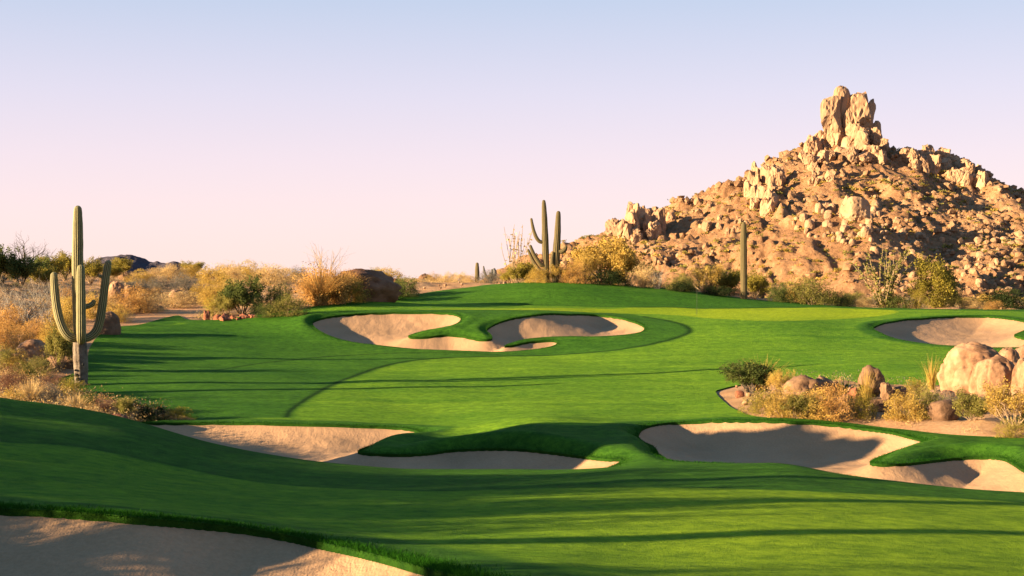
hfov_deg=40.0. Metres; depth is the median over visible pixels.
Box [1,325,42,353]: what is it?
shrub
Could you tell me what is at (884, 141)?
boulder
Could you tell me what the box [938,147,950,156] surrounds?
boulder
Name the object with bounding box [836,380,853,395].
agave
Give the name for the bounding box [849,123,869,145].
boulder
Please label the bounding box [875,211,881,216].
boulder
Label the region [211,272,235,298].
shrub
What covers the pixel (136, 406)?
shrub
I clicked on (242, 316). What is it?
boulder
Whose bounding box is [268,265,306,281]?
shrub
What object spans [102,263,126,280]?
shrub
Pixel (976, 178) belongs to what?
boulder
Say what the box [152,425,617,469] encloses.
sand bunker
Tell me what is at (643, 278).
shrub
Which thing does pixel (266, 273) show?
shrub
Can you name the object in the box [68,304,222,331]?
path
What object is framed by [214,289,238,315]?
shrub
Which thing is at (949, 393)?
boulder
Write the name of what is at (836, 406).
shrub
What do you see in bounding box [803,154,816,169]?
boulder
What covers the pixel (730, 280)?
shrub
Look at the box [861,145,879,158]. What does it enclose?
boulder
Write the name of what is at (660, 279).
bare shrub
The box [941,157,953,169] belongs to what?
boulder
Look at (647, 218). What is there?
boulder
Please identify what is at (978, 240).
boulder
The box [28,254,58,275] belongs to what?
shrub
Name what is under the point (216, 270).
shrub
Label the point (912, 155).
boulder
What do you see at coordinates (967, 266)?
boulder
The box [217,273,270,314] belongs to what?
shrub
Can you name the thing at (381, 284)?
boulder
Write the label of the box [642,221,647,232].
boulder
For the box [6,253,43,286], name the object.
shrub
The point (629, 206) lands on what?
boulder
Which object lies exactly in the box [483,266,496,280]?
saguaro cactus
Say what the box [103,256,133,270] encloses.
shrub
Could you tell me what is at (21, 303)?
bare shrub
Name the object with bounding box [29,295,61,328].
bare shrub
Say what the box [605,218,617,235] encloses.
boulder
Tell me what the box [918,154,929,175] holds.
boulder
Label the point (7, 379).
shrub
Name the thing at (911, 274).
boulder
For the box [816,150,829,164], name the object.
boulder
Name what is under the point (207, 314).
boulder
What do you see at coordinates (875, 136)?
boulder
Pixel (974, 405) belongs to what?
shrub
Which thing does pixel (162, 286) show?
shrub
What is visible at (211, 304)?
shrub
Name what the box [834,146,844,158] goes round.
boulder
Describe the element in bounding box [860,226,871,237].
boulder
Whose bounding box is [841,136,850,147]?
boulder
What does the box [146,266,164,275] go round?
shrub
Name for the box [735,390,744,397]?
boulder
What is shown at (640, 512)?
turf
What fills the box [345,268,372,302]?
shrub
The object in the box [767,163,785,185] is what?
boulder
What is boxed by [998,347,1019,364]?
boulder
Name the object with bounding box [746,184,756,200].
boulder
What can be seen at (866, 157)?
boulder
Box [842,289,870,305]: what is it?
shrub
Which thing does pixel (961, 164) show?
boulder
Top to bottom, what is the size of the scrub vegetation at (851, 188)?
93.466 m
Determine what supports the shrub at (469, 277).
on the ground at (431, 287)
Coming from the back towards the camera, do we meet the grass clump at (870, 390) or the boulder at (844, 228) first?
the boulder at (844, 228)
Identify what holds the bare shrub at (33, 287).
on the ground at (431, 287)
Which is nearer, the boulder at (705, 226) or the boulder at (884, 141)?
the boulder at (705, 226)
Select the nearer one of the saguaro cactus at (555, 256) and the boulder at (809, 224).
the saguaro cactus at (555, 256)
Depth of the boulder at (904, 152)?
765.60 m
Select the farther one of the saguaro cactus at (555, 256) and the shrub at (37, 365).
the saguaro cactus at (555, 256)
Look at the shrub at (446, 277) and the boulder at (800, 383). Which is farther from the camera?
the shrub at (446, 277)
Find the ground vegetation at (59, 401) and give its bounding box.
[0,271,1021,420]
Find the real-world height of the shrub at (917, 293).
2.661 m
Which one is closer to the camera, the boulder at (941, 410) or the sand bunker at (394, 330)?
the boulder at (941, 410)
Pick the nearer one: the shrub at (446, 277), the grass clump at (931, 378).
the grass clump at (931, 378)
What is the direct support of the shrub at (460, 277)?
on the ground at (431, 287)
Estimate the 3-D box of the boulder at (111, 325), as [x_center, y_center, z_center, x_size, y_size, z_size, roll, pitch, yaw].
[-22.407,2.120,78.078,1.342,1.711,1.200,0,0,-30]
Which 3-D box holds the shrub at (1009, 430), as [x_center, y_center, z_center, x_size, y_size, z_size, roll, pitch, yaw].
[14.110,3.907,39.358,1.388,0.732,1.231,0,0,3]
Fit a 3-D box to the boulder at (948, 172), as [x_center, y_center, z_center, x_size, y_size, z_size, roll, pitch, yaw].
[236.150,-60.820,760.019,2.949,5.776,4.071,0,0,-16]
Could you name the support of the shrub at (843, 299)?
on the ground at (431, 287)
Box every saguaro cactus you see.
[50,206,111,384]
[475,263,478,282]
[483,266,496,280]
[527,200,549,282]
[549,211,567,282]
[740,222,746,298]
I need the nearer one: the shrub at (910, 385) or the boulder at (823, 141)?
the shrub at (910, 385)
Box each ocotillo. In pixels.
[501,224,531,282]
[843,245,912,307]
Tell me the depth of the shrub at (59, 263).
124.95 m
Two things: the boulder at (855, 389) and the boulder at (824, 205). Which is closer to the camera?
the boulder at (855, 389)
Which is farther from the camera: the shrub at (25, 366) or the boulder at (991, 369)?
the shrub at (25, 366)
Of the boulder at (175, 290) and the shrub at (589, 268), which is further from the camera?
the shrub at (589, 268)
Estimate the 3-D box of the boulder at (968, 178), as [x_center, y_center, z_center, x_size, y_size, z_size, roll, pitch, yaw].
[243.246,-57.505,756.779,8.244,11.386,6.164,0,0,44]
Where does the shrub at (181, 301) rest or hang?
on the ground at (431, 287)
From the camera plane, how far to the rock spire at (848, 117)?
786.96 m
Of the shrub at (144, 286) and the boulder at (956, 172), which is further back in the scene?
the boulder at (956, 172)
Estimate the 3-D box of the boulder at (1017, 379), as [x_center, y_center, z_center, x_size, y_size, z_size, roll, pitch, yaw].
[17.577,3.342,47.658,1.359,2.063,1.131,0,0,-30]
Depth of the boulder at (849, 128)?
782.53 m
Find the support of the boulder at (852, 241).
on the mountain
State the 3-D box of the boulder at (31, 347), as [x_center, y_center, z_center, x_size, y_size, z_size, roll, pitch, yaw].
[-22.019,2.991,64.647,1.567,1.305,1.335,0,0,-20]
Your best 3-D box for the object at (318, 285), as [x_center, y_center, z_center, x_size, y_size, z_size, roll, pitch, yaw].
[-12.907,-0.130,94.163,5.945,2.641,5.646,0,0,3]
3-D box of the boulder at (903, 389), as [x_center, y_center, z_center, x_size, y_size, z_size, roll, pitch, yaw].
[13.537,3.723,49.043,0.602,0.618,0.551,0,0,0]
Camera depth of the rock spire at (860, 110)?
787.09 m
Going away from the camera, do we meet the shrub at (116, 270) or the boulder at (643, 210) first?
the shrub at (116, 270)
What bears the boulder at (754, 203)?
on the mountain
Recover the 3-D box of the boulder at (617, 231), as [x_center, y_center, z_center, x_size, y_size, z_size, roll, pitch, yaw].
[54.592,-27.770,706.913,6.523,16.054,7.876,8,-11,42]
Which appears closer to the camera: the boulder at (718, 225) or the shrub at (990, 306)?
the shrub at (990, 306)
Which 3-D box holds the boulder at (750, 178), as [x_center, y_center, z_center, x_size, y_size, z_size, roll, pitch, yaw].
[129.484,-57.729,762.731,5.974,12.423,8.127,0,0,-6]
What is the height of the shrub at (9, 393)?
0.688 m
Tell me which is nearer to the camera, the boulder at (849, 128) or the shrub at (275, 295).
the shrub at (275, 295)
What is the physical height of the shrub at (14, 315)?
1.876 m
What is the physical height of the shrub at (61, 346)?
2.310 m
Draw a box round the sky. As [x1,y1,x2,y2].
[0,0,1023,280]
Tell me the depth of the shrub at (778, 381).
51.41 m
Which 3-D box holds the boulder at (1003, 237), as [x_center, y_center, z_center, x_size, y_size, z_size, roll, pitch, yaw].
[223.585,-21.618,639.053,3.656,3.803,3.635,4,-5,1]
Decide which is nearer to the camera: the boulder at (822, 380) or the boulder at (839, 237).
the boulder at (822, 380)
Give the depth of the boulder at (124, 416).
44.39 m
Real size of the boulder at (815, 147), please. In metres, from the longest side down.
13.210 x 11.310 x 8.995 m
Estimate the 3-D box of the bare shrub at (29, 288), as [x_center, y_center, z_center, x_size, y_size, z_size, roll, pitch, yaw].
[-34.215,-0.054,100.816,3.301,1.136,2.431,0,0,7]
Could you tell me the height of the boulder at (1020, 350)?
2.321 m
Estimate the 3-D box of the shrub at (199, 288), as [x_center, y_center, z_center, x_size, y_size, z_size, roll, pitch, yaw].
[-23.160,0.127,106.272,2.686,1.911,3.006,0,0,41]
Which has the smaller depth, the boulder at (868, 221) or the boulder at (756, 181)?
the boulder at (868, 221)
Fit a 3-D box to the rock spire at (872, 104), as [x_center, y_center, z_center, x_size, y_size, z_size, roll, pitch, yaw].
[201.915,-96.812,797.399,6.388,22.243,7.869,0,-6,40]
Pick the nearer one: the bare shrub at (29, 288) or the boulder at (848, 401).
the boulder at (848, 401)
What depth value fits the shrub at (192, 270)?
149.57 m
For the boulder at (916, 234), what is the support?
on the mountain
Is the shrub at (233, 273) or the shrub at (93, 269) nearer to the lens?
the shrub at (93, 269)
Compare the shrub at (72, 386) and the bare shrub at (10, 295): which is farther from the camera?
the bare shrub at (10, 295)
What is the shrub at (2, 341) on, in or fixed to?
on the ground at (431, 287)
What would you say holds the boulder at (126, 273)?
on the ground at (431, 287)
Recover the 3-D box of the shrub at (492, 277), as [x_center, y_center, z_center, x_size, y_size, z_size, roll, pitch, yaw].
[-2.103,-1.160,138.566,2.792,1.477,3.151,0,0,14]
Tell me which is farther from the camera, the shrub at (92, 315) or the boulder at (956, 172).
the boulder at (956, 172)
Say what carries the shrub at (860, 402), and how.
on the ground at (984, 424)
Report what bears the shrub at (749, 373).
on the ground at (984, 424)
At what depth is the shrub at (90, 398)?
48.78 m
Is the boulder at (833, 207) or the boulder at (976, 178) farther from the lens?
the boulder at (976, 178)
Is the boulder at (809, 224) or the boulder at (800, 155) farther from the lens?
the boulder at (800, 155)
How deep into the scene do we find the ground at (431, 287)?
110.29 m
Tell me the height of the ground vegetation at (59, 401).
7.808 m
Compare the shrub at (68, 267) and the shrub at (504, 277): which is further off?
the shrub at (68, 267)
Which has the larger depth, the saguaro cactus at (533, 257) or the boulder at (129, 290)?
the saguaro cactus at (533, 257)
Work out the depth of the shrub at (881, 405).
45.65 m
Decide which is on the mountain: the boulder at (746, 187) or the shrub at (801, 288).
the boulder at (746, 187)
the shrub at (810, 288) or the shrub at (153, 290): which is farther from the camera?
the shrub at (810, 288)
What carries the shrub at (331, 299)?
on the ground at (431, 287)
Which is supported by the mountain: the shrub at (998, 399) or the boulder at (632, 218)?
the boulder at (632, 218)
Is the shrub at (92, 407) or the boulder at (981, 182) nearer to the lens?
the shrub at (92, 407)
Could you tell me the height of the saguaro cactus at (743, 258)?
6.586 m
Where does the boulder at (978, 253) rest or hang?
on the mountain
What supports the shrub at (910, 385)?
on the ground at (984, 424)
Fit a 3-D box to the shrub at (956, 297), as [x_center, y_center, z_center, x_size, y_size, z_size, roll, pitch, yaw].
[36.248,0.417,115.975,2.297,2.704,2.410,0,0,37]
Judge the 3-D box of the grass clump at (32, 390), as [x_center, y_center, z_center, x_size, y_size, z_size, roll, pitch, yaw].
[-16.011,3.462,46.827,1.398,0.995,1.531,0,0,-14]
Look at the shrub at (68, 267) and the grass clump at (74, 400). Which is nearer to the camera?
the grass clump at (74, 400)
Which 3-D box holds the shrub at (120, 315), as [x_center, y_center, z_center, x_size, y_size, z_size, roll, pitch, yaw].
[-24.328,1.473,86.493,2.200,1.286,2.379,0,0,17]
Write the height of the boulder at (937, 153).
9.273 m
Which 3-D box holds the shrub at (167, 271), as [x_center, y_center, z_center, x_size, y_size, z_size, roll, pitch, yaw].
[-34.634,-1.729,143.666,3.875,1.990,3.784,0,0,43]
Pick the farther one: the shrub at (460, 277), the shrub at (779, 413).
the shrub at (460, 277)
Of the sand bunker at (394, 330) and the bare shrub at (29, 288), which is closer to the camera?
the sand bunker at (394, 330)
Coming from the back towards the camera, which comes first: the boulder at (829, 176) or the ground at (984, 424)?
the boulder at (829, 176)
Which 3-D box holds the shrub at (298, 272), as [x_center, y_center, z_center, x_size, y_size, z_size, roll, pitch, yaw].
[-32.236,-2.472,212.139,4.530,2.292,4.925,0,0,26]
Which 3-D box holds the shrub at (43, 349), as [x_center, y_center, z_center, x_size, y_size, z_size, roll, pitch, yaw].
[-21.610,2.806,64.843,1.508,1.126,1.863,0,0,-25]
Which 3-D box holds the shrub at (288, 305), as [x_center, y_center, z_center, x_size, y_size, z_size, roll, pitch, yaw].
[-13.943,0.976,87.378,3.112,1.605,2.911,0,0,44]
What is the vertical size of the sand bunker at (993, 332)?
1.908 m
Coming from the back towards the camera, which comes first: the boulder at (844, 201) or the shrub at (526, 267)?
the boulder at (844, 201)
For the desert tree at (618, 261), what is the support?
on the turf
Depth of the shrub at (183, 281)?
120.84 m
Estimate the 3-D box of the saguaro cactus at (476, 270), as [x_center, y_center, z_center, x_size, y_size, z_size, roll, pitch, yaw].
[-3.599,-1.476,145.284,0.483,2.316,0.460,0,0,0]
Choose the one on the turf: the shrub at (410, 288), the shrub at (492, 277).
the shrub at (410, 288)
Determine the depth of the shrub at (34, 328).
71.21 m
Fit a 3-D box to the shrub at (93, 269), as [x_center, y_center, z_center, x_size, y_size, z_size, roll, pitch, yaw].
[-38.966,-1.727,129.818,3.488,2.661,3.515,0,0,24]
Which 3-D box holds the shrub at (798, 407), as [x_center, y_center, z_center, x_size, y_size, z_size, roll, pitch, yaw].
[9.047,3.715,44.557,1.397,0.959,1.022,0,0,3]
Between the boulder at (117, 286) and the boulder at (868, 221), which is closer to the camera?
the boulder at (117, 286)
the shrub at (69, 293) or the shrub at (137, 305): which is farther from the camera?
the shrub at (69, 293)
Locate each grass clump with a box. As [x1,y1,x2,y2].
[12,377,52,401]
[60,393,91,407]
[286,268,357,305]
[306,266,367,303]
[747,354,786,390]
[848,366,876,404]
[915,356,942,389]
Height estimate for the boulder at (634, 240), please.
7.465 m
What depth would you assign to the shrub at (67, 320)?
76.34 m
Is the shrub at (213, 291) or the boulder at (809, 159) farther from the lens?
the boulder at (809, 159)
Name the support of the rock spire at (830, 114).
on the mountain
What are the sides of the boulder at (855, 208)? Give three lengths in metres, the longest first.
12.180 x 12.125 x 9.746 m
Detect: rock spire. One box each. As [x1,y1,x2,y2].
[820,95,841,139]
[833,85,850,123]
[842,106,853,136]
[848,91,873,128]
[868,99,875,119]
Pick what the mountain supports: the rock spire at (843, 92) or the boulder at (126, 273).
the rock spire at (843, 92)
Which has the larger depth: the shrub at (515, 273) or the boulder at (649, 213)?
the boulder at (649, 213)
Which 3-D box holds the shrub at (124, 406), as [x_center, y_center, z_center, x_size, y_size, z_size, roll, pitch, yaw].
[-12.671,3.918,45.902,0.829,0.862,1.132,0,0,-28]
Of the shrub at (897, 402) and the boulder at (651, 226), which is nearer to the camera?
the shrub at (897, 402)
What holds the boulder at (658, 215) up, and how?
on the mountain
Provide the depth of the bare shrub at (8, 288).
98.72 m
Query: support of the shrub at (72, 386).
on the ground at (431, 287)
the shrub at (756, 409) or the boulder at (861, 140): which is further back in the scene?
the boulder at (861, 140)
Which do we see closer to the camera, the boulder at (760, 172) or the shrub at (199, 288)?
the shrub at (199, 288)
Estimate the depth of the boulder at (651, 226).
702.18 m
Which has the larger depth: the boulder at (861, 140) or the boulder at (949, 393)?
the boulder at (861, 140)
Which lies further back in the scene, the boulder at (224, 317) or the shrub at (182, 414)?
the boulder at (224, 317)
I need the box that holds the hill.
[89,254,187,274]
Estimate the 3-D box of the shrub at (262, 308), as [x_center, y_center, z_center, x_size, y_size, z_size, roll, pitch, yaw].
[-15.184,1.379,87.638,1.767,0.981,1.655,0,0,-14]
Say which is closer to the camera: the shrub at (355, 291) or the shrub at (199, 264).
the shrub at (355, 291)
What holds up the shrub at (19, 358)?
on the ground at (431, 287)
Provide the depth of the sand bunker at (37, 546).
13.41 m
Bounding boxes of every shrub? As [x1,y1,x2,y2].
[0,243,6,273]
[0,246,23,282]
[0,279,35,307]
[0,286,16,316]
[0,301,36,334]
[0,316,24,348]
[0,342,17,369]
[0,348,30,370]
[0,362,31,393]
[0,386,27,400]
[1,279,20,291]
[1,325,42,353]
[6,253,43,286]
[6,360,38,378]
[7,289,51,320]
[9,281,44,293]
[9,316,53,339]
[24,356,56,376]
[25,266,57,285]
[27,278,67,306]
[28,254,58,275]
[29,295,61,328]
[34,380,66,404]
[35,319,59,342]
[35,339,53,358]
[36,281,60,293]
[37,253,69,277]
[38,372,65,391]
[40,276,71,310]
[43,298,73,330]
[43,322,73,370]
[49,251,71,279]
[51,283,71,303]
[52,295,72,318]
[56,376,90,396]
[78,392,97,408]
[83,256,112,283]
[85,401,100,410]
[86,289,98,318]
[89,293,117,312]
[92,394,116,413]
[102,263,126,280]
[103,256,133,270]
[106,302,135,321]
[107,280,157,312]
[111,394,137,414]
[117,399,148,411]
[122,268,161,282]
[124,276,152,292]
[124,291,170,311]
[133,402,174,421]
[141,286,162,301]
[145,276,178,291]
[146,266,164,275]
[154,262,189,280]
[155,407,197,419]
[158,288,202,307]
[170,271,199,289]
[179,262,202,278]
[181,260,209,271]
[182,283,201,295]
[187,279,220,301]
[194,264,229,284]
[195,281,223,304]
[199,293,226,316]
[211,260,248,282]
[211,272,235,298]
[212,264,233,272]
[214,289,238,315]
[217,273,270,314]
[229,258,271,281]
[247,261,290,284]
[249,291,265,314]
[254,303,279,317]
[264,281,294,310]
[264,292,311,316]
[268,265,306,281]
[284,266,310,278]
[290,261,356,304]
[304,243,349,276]
[328,275,374,303]
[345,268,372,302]
[374,266,407,282]
[394,276,419,296]
[397,283,406,299]
[424,271,440,281]
[437,273,457,281]
[450,272,468,281]
[460,275,475,282]
[474,269,503,283]
[498,271,511,282]
[504,264,531,282]
[516,260,541,281]
[522,264,552,282]
[549,265,578,282]
[555,258,594,283]
[571,249,602,282]
[584,267,632,285]
[626,260,661,287]
[642,266,666,288]
[659,272,699,290]
[665,281,697,291]
[686,257,725,292]
[702,285,736,295]
[708,267,739,292]
[717,358,775,395]
[732,286,755,296]
[736,269,775,298]
[738,389,781,415]
[739,284,773,297]
[755,385,807,418]
[766,282,793,302]
[766,368,794,395]
[776,391,819,418]
[780,276,839,304]
[781,273,823,303]
[791,384,838,420]
[803,378,858,421]
[825,290,855,306]
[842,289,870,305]
[843,385,881,419]
[849,296,876,307]
[865,396,893,412]
[876,292,914,307]
[881,387,931,422]
[900,380,946,418]
[902,377,929,396]
[903,278,931,308]
[932,390,963,402]
[941,283,966,308]
[951,385,993,420]
[957,295,985,308]
[974,292,991,303]
[975,285,1023,309]
[980,300,1005,309]
[981,373,1023,427]
[992,416,1023,437]
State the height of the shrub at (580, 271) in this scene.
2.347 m
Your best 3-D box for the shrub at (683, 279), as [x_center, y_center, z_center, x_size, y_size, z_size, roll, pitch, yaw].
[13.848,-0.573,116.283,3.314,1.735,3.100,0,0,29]
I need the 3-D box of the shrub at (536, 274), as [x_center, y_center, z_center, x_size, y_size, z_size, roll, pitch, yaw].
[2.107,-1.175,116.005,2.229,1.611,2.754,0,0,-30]
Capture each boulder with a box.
[15,339,49,359]
[49,356,73,368]
[99,311,120,334]
[107,281,124,301]
[111,413,127,418]
[118,271,131,280]
[124,285,137,299]
[170,289,183,298]
[203,310,209,319]
[213,314,220,319]
[219,313,230,320]
[239,313,249,318]
[339,268,401,302]
[418,273,431,279]
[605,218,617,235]
[612,219,626,237]
[623,222,632,242]
[625,201,634,219]
[627,209,639,226]
[631,233,638,244]
[633,203,643,229]
[636,232,642,240]
[639,205,647,221]
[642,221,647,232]
[643,214,651,221]
[646,228,654,239]
[647,208,651,215]
[648,221,659,233]
[651,207,665,232]
[652,220,661,238]
[666,211,675,221]
[701,221,709,231]
[715,222,721,229]
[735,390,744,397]
[743,179,749,196]
[746,170,754,185]
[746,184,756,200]
[749,198,758,209]
[751,161,758,171]
[753,167,760,181]
[753,173,759,185]
[756,185,765,199]
[759,164,768,181]
[760,188,778,216]
[762,164,768,183]
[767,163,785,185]
[767,174,775,188]
[782,375,822,398]
[798,150,806,161]
[799,213,807,221]
[803,135,813,154]
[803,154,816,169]
[804,219,814,229]
[805,136,822,156]
[807,161,815,171]
[814,130,822,139]
[814,177,819,185]
[815,202,821,212]
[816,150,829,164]
[816,376,837,397]
[820,134,827,149]
[821,202,827,210]
[822,221,828,226]
[824,169,835,181]
[824,213,831,219]
[827,131,842,147]
[828,150,835,161]
[830,204,835,211]
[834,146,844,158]
[836,234,843,241]
[838,394,853,411]
[840,195,848,217]
[840,225,848,232]
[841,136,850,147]
[841,146,858,162]
[841,220,848,224]
[842,196,870,221]
[845,122,859,135]
[847,387,861,398]
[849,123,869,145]
[849,238,856,244]
[854,129,868,152]
[858,151,872,162]
[858,365,885,397]
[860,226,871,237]
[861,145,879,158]
[865,219,872,224]
[867,127,880,145]
[873,121,882,138]
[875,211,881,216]
[876,149,887,164]
[879,138,888,149]
[879,382,892,399]
[881,145,890,153]
[892,386,908,398]
[899,148,909,162]
[906,148,918,162]
[909,272,916,277]
[911,158,921,170]
[914,232,921,238]
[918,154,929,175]
[922,144,934,152]
[926,154,941,174]
[927,399,959,420]
[933,150,944,156]
[936,341,999,397]
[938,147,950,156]
[939,390,955,399]
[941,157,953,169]
[945,170,951,178]
[951,175,957,182]
[952,155,959,163]
[952,169,960,177]
[957,159,970,168]
[957,171,964,182]
[959,171,973,185]
[964,161,975,173]
[964,264,972,269]
[969,354,1014,397]
[973,175,979,182]
[974,237,982,243]
[975,170,987,190]
[975,251,983,257]
[975,278,982,284]
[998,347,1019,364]
[1000,236,1008,242]
[1011,357,1023,404]
[1015,345,1023,357]
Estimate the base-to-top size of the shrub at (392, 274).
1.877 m
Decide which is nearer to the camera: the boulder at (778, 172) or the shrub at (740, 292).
the shrub at (740, 292)
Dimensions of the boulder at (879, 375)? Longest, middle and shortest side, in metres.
1.459 x 0.943 x 0.842 m
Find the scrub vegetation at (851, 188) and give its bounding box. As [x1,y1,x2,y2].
[550,147,1023,301]
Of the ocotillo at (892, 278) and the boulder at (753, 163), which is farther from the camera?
the boulder at (753, 163)
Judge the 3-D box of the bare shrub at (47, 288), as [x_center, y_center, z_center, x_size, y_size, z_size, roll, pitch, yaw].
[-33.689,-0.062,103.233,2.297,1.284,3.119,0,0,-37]
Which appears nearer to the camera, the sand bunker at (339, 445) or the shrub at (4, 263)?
the sand bunker at (339, 445)
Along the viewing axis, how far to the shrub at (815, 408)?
44.40 m
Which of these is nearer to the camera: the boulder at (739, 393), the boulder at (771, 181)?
the boulder at (739, 393)
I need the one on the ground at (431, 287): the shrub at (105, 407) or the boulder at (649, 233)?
the shrub at (105, 407)
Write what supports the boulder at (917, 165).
on the mountain
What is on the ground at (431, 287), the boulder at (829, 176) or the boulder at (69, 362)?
the boulder at (69, 362)
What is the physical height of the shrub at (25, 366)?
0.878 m
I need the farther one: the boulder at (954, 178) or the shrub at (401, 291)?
the boulder at (954, 178)
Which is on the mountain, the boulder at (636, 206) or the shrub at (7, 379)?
the boulder at (636, 206)
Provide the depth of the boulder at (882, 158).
756.85 m
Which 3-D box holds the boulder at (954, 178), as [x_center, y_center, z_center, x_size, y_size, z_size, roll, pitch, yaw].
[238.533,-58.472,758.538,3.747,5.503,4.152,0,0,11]
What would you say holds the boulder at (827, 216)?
on the mountain
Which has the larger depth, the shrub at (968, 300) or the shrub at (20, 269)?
the shrub at (968, 300)
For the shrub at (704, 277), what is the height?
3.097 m
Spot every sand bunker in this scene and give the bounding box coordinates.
[0,515,422,575]
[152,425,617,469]
[313,314,643,351]
[639,422,1023,491]
[874,318,1023,346]
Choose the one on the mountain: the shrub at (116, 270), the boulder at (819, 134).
the boulder at (819, 134)
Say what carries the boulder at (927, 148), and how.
on the mountain
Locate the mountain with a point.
(809, 248)
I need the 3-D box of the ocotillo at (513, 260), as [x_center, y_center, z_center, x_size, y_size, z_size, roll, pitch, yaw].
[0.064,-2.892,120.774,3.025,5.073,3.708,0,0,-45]
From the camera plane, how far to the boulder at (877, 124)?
794.34 m
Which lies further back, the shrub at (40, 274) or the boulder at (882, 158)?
the boulder at (882, 158)
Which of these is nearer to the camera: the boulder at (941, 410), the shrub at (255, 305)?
the boulder at (941, 410)
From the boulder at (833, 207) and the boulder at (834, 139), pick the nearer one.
the boulder at (833, 207)
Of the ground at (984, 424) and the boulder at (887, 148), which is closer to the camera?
the ground at (984, 424)
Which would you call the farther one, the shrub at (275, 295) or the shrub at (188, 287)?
the shrub at (188, 287)
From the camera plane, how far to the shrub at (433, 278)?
152.13 m
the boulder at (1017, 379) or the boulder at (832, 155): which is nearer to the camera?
the boulder at (1017, 379)
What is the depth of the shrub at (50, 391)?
47.40 m
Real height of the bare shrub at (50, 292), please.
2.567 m
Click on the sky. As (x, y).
(407, 135)
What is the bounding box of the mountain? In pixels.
[482,146,1023,297]
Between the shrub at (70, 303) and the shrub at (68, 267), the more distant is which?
the shrub at (68, 267)
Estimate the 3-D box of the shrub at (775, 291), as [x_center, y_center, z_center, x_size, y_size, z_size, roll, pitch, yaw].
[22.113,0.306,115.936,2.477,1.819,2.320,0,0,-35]
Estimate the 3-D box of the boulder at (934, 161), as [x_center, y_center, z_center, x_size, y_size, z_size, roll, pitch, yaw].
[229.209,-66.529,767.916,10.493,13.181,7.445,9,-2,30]
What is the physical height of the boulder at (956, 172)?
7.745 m
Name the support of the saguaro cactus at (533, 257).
on the turf
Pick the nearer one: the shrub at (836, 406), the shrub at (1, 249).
the shrub at (836, 406)
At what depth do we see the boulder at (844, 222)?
618.59 m
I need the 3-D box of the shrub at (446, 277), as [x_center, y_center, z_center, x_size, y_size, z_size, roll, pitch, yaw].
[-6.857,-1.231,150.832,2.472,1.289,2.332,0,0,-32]
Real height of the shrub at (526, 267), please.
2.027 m
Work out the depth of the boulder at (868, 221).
613.50 m
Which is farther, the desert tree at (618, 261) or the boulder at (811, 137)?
the boulder at (811, 137)
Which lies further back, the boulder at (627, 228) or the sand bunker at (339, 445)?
the boulder at (627, 228)
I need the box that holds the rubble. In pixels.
[549,131,1023,298]
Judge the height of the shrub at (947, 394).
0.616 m
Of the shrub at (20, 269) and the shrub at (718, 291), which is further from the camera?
the shrub at (718, 291)
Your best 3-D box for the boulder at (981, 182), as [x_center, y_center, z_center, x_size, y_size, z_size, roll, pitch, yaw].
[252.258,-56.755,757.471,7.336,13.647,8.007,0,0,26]
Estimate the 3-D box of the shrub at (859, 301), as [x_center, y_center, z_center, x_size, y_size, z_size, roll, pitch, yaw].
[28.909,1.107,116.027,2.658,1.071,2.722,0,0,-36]
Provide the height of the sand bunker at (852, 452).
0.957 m
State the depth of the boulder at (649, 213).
714.63 m
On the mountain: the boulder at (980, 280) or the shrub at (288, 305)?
the boulder at (980, 280)
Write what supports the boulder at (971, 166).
on the mountain
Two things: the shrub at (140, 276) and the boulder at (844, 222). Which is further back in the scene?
the boulder at (844, 222)
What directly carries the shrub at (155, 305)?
on the ground at (431, 287)
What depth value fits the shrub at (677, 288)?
114.84 m
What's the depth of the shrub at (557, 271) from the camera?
115.69 m
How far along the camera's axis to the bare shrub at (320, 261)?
177.22 m
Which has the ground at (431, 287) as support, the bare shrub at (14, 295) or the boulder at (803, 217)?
the bare shrub at (14, 295)
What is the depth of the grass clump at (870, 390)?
47.10 m
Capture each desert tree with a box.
[6,233,54,264]
[562,232,639,280]
[596,247,658,284]
[904,248,963,307]
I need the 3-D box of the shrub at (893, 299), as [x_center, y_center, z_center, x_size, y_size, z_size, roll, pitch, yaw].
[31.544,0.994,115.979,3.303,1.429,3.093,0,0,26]
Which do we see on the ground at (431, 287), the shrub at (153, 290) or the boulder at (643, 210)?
the shrub at (153, 290)
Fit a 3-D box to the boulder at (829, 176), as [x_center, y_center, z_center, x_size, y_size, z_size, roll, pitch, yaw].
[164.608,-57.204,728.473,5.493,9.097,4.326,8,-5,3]
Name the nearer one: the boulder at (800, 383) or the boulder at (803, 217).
the boulder at (800, 383)
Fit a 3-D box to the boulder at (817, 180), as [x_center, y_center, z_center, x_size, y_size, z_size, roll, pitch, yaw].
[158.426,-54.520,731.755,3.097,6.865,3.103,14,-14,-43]
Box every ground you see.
[0,272,1020,421]
[716,380,1023,437]
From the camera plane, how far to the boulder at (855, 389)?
48.64 m
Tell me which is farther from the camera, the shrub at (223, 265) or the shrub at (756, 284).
the shrub at (223, 265)
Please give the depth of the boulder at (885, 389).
48.51 m
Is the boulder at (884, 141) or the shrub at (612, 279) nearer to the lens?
the shrub at (612, 279)
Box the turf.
[0,282,1023,575]

